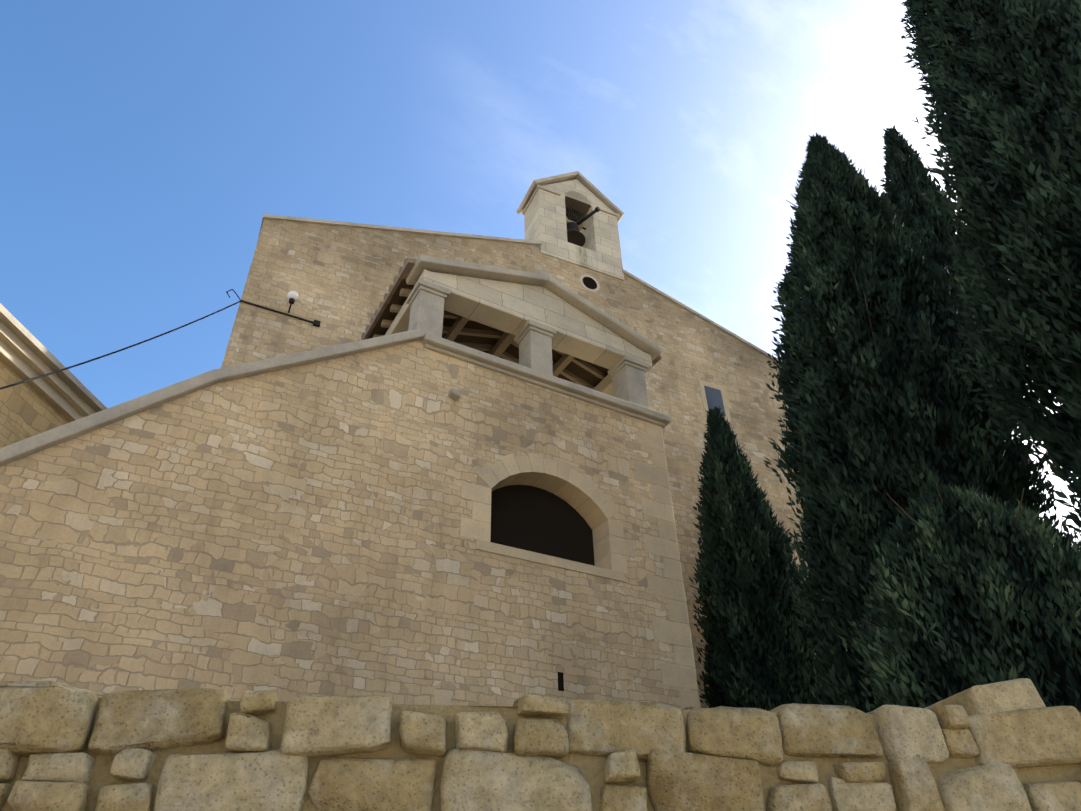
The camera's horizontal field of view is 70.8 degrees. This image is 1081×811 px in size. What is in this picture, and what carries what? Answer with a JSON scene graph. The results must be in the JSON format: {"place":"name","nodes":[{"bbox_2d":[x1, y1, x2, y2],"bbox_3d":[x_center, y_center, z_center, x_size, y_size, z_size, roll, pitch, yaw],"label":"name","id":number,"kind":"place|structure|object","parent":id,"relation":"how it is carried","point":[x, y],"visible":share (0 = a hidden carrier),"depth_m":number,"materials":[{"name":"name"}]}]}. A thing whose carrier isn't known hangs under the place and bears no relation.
{"place":"outdoors","nodes":[
{"label":"outdoors","id":0,"kind":"place"},
{"bbox_2d":[0,0,1080,550],"label":"sky","id":1,"kind":"structure","parent":0,"point":[146,146],"materials":[{"name":"blue"}]},
{"label":"terrace","id":2,"kind":"structure","parent":0,"visible":0},
{"bbox_2d":[0,340,697,708],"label":"front wall","id":3,"kind":"structure","parent":2,"relation":"on","point":[288,534],"depth_m":8.56,"materials":[{"name":"beige stone"}]},
{"bbox_2d":[0,328,427,466],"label":"wall coping","id":4,"kind":"object","parent":3,"relation":"attached to","point":[18,450],"visible":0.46,"depth_m":8.59,"materials":[{"name":"beige stone"}]},
{"bbox_2d":[406,278,449,337],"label":"pillar","id":5,"kind":"structure","parent":3,"relation":"on","point":[425,300],"depth_m":11.43,"materials":[{"name":"beige stone"}]},
{"bbox_2d":[384,289,614,396],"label":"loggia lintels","id":6,"kind":"object","parent":5,"relation":"on","point":[400,323],"depth_m":12.48,"materials":[{"name":"beige stone"}]},
{"bbox_2d":[373,288,606,388],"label":"loggia roof timbers","id":7,"kind":"object","parent":6,"relation":"on","point":[502,344],"visible":0.21,"depth_m":13.92,"materials":[{"name":"brown wood"}]},
{"bbox_2d":[368,279,608,386],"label":"loggia roof boards","id":8,"kind":"object","parent":7,"relation":"on","point":[571,366],"visible":0.11,"depth_m":13.91,"materials":[{"name":"brown wood"}]},
{"bbox_2d":[358,258,661,370],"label":"loggia roof tiles","id":9,"kind":"object","parent":5,"relation":"on","point":[406,269],"visible":0.1,"depth_m":12.34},
{"bbox_2d":[448,388,460,400],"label":"stone","id":10,"kind":"object","parent":3,"relation":"attached to","point":[454,394],"visible":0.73,"depth_m":10.55,"materials":[{"name":"beige stone"}]},
{"bbox_2d":[460,517,490,541],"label":"stone block","id":11,"kind":"structure","parent":3,"relation":"attached to","point":[474,529],"depth_m":9.64,"materials":[{"name":"beige stone"}]},
{"bbox_2d":[462,481,490,504],"bbox_3d":[-0.959,1.277,10.131,0.423,0.242,0.504,18,-40,-24],"label":"jamb","id":12,"kind":"object","parent":3,"relation":"attached to","point":[477,493],"visible":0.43,"depth_m":9.95,"materials":[{"name":"beige stone"}]},
{"bbox_2d":[472,501,490,523],"bbox_3d":[-0.884,1.510,10.011,0.263,0.262,0.504,18,-40,-24],"label":"jamb","id":13,"kind":"object","parent":3,"relation":"attached to","point":[481,512],"visible":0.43,"depth_m":9.84,"materials":[{"name":"beige stone"}]},
{"bbox_2d":[475,464,499,488],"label":"arch stone","id":14,"kind":"object","parent":3,"relation":"attached to","point":[487,476],"visible":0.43,"depth_m":10.20,"materials":[{"name":"beige stone"}]},
{"bbox_2d":[489,460,509,491],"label":"arch stone","id":15,"kind":"object","parent":3,"relation":"attached to","point":[498,469],"visible":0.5,"depth_m":10.36,"materials":[{"name":"beige stone"}]},
{"bbox_2d":[497,454,520,488],"bbox_3d":[-0.545,0.941,10.679,0.335,0.368,0.504,18,-40,-24],"label":"arch stone","id":16,"kind":"object","parent":3,"relation":"attached to","point":[510,465],"visible":0.5,"depth_m":10.52,"materials":[{"name":"beige stone"}]},
{"bbox_2d":[508,456,531,485],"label":"arch stone","id":17,"kind":"object","parent":3,"relation":"attached to","point":[524,464],"visible":0.5,"depth_m":10.65,"materials":[{"name":"beige stone"}]},
{"bbox_2d":[519,453,543,485],"bbox_3d":[-0.186,0.938,10.938,0.262,0.334,0.504,18,-40,-24],"label":"arch stone","id":18,"kind":"object","parent":3,"relation":"attached to","point":[536,462],"visible":0.5,"depth_m":10.78,"materials":[{"name":"beige stone"}]},
{"bbox_2d":[514,319,555,375],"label":"pillar","id":19,"kind":"structure","parent":3,"relation":"on","point":[532,339],"depth_m":12.22,"materials":[{"name":"beige stone"}]},
{"bbox_2d":[414,269,651,372],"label":"lintel beam","id":20,"kind":"structure","parent":19,"relation":"on","point":[483,307],"depth_m":12.44,"materials":[{"name":"beige stone"}]},
{"bbox_2d":[434,272,642,351],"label":"pediment","id":21,"kind":"structure","parent":20,"relation":"on","point":[542,300],"depth_m":12.80,"materials":[{"name":"beige stone"}]},
{"bbox_2d":[406,255,661,360],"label":"loggia raking cornice","id":22,"kind":"structure","parent":21,"relation":"on","point":[572,298],"depth_m":12.84,"materials":[{"name":"beige stone"}]},
{"bbox_2d":[537,270,551,276],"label":"loggia apex stone","id":23,"kind":"object","parent":22,"relation":"on","point":[543,273],"visible":0.21,"depth_m":13.10,"materials":[{"name":"beige stone"}]},
{"bbox_2d":[490,485,594,565],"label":"boarded window","id":24,"kind":"structure","parent":3,"relation":"attached to","point":[533,519],"depth_m":10.75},
{"bbox_2d":[531,458,556,488],"bbox_3d":[0.017,1.010,11.030,0.230,0.252,0.504,18,-40,-24],"label":"arch stone","id":25,"kind":"object","parent":3,"relation":"attached to","point":[547,476],"visible":0.5,"depth_m":10.88,"materials":[{"name":"beige stone"}]},
{"bbox_2d":[422,333,671,429],"bbox_3d":[0.091,-0.175,11.948,4.400,0.190,0.730,18,-40,-24],"label":"parapet coping","id":26,"kind":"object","parent":3,"relation":"attached to","point":[510,369],"depth_m":11.60,"materials":[{"name":"beige stone"}]},
{"bbox_2d":[476,539,624,581],"bbox_3d":[0.038,2.195,10.190,2.270,0.133,0.565,18,-40,-24],"label":"window sill","id":27,"kind":"structure","parent":3,"relation":"attached to","point":[500,549],"depth_m":9.96,"materials":[{"name":"beige stone"}]},
{"bbox_2d":[543,459,571,493],"bbox_3d":[0.220,1.068,11.132,0.262,0.334,0.504,18,-40,-24],"label":"arch stone","id":28,"kind":"object","parent":3,"relation":"attached to","point":[558,482],"visible":0.64,"depth_m":10.97,"materials":[{"name":"beige stone"}]},
{"bbox_2d":[558,672,563,690],"bbox_3d":[0.169,3.388,9.223,0.080,0.220,0.302,18,-40,-24],"label":"slit window","id":29,"kind":"structure","parent":3,"relation":"attached to","point":[560,682],"depth_m":9.12,"materials":[{"name":"black"}]},
{"bbox_2d":[555,469,584,500],"bbox_3d":[0.399,1.189,11.170,0.282,0.308,0.504,18,-40,-24],"label":"arch stone","id":30,"kind":"object","parent":3,"relation":"attached to","point":[570,488],"visible":0.71,"depth_m":11.01,"materials":[{"name":"beige stone"}]},
{"bbox_2d":[566,475,597,508],"bbox_3d":[0.585,1.302,11.218,0.335,0.368,0.504,18,-40,-24],"label":"arch stone","id":31,"kind":"object","parent":3,"relation":"attached to","point":[584,492],"visible":0.71,"depth_m":11.05,"materials":[{"name":"beige stone"}]},
{"bbox_2d":[576,488,607,518],"bbox_3d":[0.731,1.466,11.201,0.322,0.328,0.504,18,-40,-24],"label":"arch stone","id":32,"kind":"object","parent":3,"relation":"attached to","point":[597,499],"visible":0.71,"depth_m":11.04,"materials":[{"name":"beige stone"}]},
{"bbox_2d":[585,498,619,529],"bbox_3d":[0.885,1.623,11.194,0.368,0.358,0.504,18,-40,-24],"label":"arch stone","id":33,"kind":"object","parent":3,"relation":"attached to","point":[609,508],"visible":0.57,"depth_m":11.03,"materials":[{"name":"beige stone"}]},
{"bbox_2d":[595,553,627,573],"bbox_3d":[0.966,2.320,10.733,0.263,0.262,0.504,18,-40,-24],"label":"jamb","id":34,"kind":"object","parent":3,"relation":"attached to","point":[614,561],"visible":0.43,"depth_m":10.57,"materials":[{"name":"beige stone"}]},
{"bbox_2d":[593,535,634,562],"bbox_3d":[1.029,2.123,10.925,0.423,0.262,0.504,18,-40,-24],"label":"jamb","id":35,"kind":"object","parent":34,"relation":"on","point":[605,546],"visible":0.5,"depth_m":10.76,"materials":[{"name":"beige stone"}]},
{"bbox_2d":[592,519,623,545],"bbox_3d":[0.954,1.891,11.044,0.263,0.242,0.504,18,-40,-24],"label":"jamb","id":36,"kind":"object","parent":35,"relation":"on","point":[604,529],"visible":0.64,"depth_m":10.90,"materials":[{"name":"beige stone"}]},
{"bbox_2d":[608,355,648,407],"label":"pillar","id":37,"kind":"structure","parent":3,"relation":"on","point":[626,373],"depth_m":13.01,"materials":[{"name":"beige stone"}]},
{"bbox_2d":[636,430,664,451],"bbox_3d":[1.641,0.716,12.441,0.558,0.267,0.544,18,-40,-24],"label":"quoin","id":38,"kind":"object","parent":3,"relation":"attached to","point":[650,441],"visible":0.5,"depth_m":12.25,"materials":[{"name":"beige stone"}]},
{"bbox_2d":[645,422,662,437],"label":"quoin","id":39,"kind":"object","parent":38,"relation":"on","point":[653,429],"visible":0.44,"depth_m":12.45,"materials":[{"name":"beige stone"}]},
{"bbox_2d":[634,461,669,488],"bbox_3d":[1.609,1.222,12.040,0.663,0.332,0.544,18,-40,-24],"label":"quoin","id":40,"kind":"object","parent":3,"relation":"attached to","point":[651,474],"visible":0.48,"depth_m":11.85,"materials":[{"name":"beige stone"}]},
{"bbox_2d":[641,498,674,522],"bbox_3d":[1.645,1.731,11.687,0.610,0.284,0.544,18,-40,-24],"label":"quoin","id":41,"kind":"object","parent":3,"relation":"attached to","point":[658,510],"visible":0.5,"depth_m":11.49,"materials":[{"name":"beige stone"}]},
{"bbox_2d":[651,449,667,469],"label":"quoin","id":42,"kind":"object","parent":3,"relation":"attached to","point":[659,459],"visible":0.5,"depth_m":12.12,"materials":[{"name":"beige stone"}]},
{"bbox_2d":[651,484,672,505],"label":"quoin","id":43,"kind":"object","parent":3,"relation":"attached to","point":[661,495],"visible":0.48,"depth_m":11.72,"materials":[{"name":"beige stone"}]},
{"bbox_2d":[647,574,685,601],"bbox_3d":[1.648,2.727,10.947,0.664,0.304,0.544,18,-40,-24],"label":"quoin","id":44,"kind":"object","parent":3,"relation":"attached to","point":[665,588],"visible":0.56,"depth_m":10.75,"materials":[{"name":"beige stone"}]},
{"bbox_2d":[663,558,682,580],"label":"quoin","id":45,"kind":"object","parent":44,"relation":"on","point":[672,569],"visible":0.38,"depth_m":11.01,"materials":[{"name":"beige stone"}]},
{"bbox_2d":[643,534,679,560],"bbox_3d":[1.639,2.216,11.321,0.654,0.297,0.544,18,-40,-24],"label":"quoin","id":46,"kind":"object","parent":45,"relation":"on","point":[661,547],"visible":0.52,"depth_m":11.13,"materials":[{"name":"beige stone"}]},
{"bbox_2d":[657,520,676,541],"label":"quoin","id":47,"kind":"object","parent":3,"relation":"attached to","point":[667,530],"visible":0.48,"depth_m":11.37,"materials":[{"name":"beige stone"}]},
{"bbox_2d":[660,663,697,689],"bbox_3d":[1.703,3.727,10.240,0.597,0.288,0.544,18,-40,-24],"label":"quoin","id":48,"kind":"object","parent":3,"relation":"attached to","point":[679,676],"visible":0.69,"depth_m":10.05,"materials":[{"name":"beige stone"}]},
{"bbox_2d":[674,646,694,667],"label":"quoin","id":49,"kind":"object","parent":48,"relation":"on","point":[684,656],"visible":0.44,"depth_m":10.27,"materials":[{"name":"beige stone"}]},
{"bbox_2d":[652,618,691,647],"bbox_3d":[1.665,3.246,10.572,0.656,0.324,0.544,18,-40,-24],"label":"quoin","id":50,"kind":"object","parent":49,"relation":"on","point":[669,632],"visible":0.5,"depth_m":10.38,"materials":[{"name":"beige stone"}]},
{"bbox_2d":[667,599,688,623],"bbox_3d":[1.790,3.025,10.826,0.353,0.310,0.544,18,-40,-24],"label":"quoin","id":51,"kind":"object","parent":50,"relation":"on","point":[677,611],"visible":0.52,"depth_m":10.63,"materials":[{"name":"beige stone"}]},
{"bbox_2d":[221,219,846,707],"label":"church walls","id":52,"kind":"structure","parent":2,"relation":"on","point":[339,279],"depth_m":16.33,"materials":[{"name":"beige stone"}]},
{"bbox_2d":[0,289,241,389],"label":"overhead cable","id":53,"kind":"object","parent":52,"relation":"attached to","point":[31,379],"visible":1,"depth_m":11.01,"materials":[{"name":"black plastic"}]},
{"bbox_2d":[242,298,320,326],"bbox_3d":[-4.666,-1.794,13.777,1.401,0.260,0.297,14,-39,-21],"label":"lamp bracket","id":54,"kind":"object","parent":52,"relation":"attached to","point":[315,322],"visible":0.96,"depth_m":13.83,"materials":[{"name":"black metal"}]},
{"bbox_2d":[287,291,298,301],"bbox_3d":[-4.522,-1.994,13.880,0.210,0.210,0.210,14,-39,-21],"label":"lamp globe","id":55,"kind":"object","parent":54,"relation":"on","point":[293,294],"visible":0.77,"depth_m":13.81,"materials":[{"name":"white glass"}]},
{"bbox_2d":[258,214,803,377],"bbox_3d":[0.910,-2.650,18.276,14.380,2.039,0.750,14,-39,-21],"label":"roof coping","id":56,"kind":"object","parent":52,"relation":"on","point":[419,231],"visible":0.29,"depth_m":17.13,"materials":[{"name":"beige stone"}]},
{"bbox_2d":[524,179,623,280],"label":"bell gable","id":57,"kind":"structure","parent":52,"relation":"on","point":[599,250],"depth_m":19.22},
{"bbox_2d":[516,171,623,222],"bbox_3d":[0.786,-5.539,20.500,2.657,1.154,1.130,14,-39,-21],"label":"bell gable coping","id":58,"kind":"object","parent":57,"relation":"on","point":[592,188],"visible":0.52,"depth_m":20.22,"materials":[{"name":"beige stone"}]},
{"bbox_2d":[522,185,618,218],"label":"cornice molding","id":59,"kind":"structure","parent":57,"relation":"attached to","point":[558,194],"depth_m":19.64,"materials":[{"name":"beige stone"}]},
{"bbox_2d":[566,206,600,230],"bbox_3d":[1.032,-5.048,20.001,1.150,0.741,0.620,-9,-37,10],"label":"bell yoke","id":60,"kind":"object","parent":57,"relation":"attached to","point":[569,218],"visible":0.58,"depth_m":19.84,"materials":[{"name":"black metal"}]},
{"bbox_2d":[567,222,584,246],"bbox_3d":[0.812,-4.463,19.667,0.680,0.590,0.680,14,-39,-21],"label":"bell","id":61,"kind":"object","parent":60,"relation":"hanging from","point":[575,236],"visible":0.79,"depth_m":19.52,"materials":[{"name":"brown metal"}]},
{"bbox_2d":[582,277,596,288],"bbox_3d":[1.106,-2.835,18.319,0.400,0.400,0.353,14,-39,-21],"label":"round window","id":62,"kind":"structure","parent":52,"relation":"attached to","point":[589,283],"depth_m":18.19,"materials":[{"name":"black metal"}]},
{"bbox_2d":[580,274,599,291],"bbox_3d":[1.159,-2.904,18.227,0.540,0.540,0.106,14,-39,-21],"label":"window surround","id":63,"kind":"object","parent":52,"relation":"attached to","point":[585,287],"visible":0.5,"depth_m":18.18,"materials":[{"name":"beige stone"}]},
{"bbox_2d":[704,386,725,416],"bbox_3d":[4.027,-0.043,17.843,0.480,0.780,0.223,14,-39,-21],"label":"dark window","id":64,"kind":"structure","parent":52,"relation":"attached to","point":[714,397],"depth_m":17.80,"materials":[{"name":"grey glass"}]},
{"bbox_2d":[699,380,731,422],"bbox_3d":[4.033,-0.049,17.834,0.740,1.040,0.208,14,-39,-21],"label":"stone window frame","id":65,"kind":"object","parent":52,"relation":"attached to","point":[702,384],"visible":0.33,"depth_m":17.83,"materials":[{"name":"beige stone"}]},
{"bbox_2d":[0,678,1080,810],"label":"rubble wall stones","id":66,"kind":"object","parent":2,"relation":"on","point":[998,731],"visible":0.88,"depth_m":3.02,"materials":[{"name":"beige stone"}]},
{"bbox_2d":[688,406,849,710],"bbox_3d":[3.842,3.480,13.008,2.610,8.372,2.573,18,-40,-24],"label":"cypress","id":67,"kind":"object","parent":2,"relation":"on","point":[724,675],"depth_m":12.67,"materials":[{"name":"green plant"}]},
{"bbox_2d":[763,133,1066,712],"bbox_3d":[5.295,-0.072,11.886,3.854,12.764,4.130,18,-40,-24],"label":"cypress","id":68,"kind":"object","parent":2,"relation":"on","point":[829,492],"depth_m":10.76,"materials":[{"name":"green plant"}]},
{"bbox_2d":[839,480,1080,712],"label":"bush","id":69,"kind":"object","parent":2,"relation":"on","point":[893,664],"depth_m":7.23,"materials":[{"name":"green plant"}]},
{"bbox_2d":[879,124,1062,529],"bbox_3d":[8.647,-0.236,14.542,2.371,15.997,2.422,18,-40,-24],"label":"cypress","id":70,"kind":"object","parent":2,"relation":"on","point":[916,171],"depth_m":16.82,"materials":[{"name":"green plant"}]},
{"bbox_2d":[900,0,1080,545],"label":"cypress","id":71,"kind":"object","parent":2,"relation":"on","point":[1011,332],"depth_m":8.62,"materials":[{"name":"green plant"}]},
{"label":"ground","id":72,"kind":"structure","parent":0,"visible":0},
{"bbox_2d":[0,359,69,447],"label":"house walls","id":73,"kind":"structure","parent":72,"relation":"on","point":[27,410],"depth_m":10.10,"materials":[{"name":"beige stone"}]},
{"bbox_2d":[0,303,107,421],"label":"house eave","id":74,"kind":"object","parent":73,"relation":"attached to","point":[25,354],"depth_m":10.31,"materials":[{"name":"beige stone"}]},
{"bbox_2d":[1,698,1080,810],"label":"wall mortar","id":75,"kind":"object","parent":72,"relation":"on","point":[591,768],"visible":0.12,"depth_m":3.09,"materials":[{"name":"beige concrete"}]},
{"bbox_3d":[1.754,4.214,9.914,0.509,0.292,0.544,18,-40,-24],"label":"corner block","id":76,"kind":"object","parent":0,"visible":0},
{"bbox_2d":[680,689,700,708],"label":"quoin","id":77,"kind":"object","parent":76,"relation":"on","point":[689,698],"visible":0.21,"depth_m":9.95,"materials":[{"name":"beige stone"}]}
]}

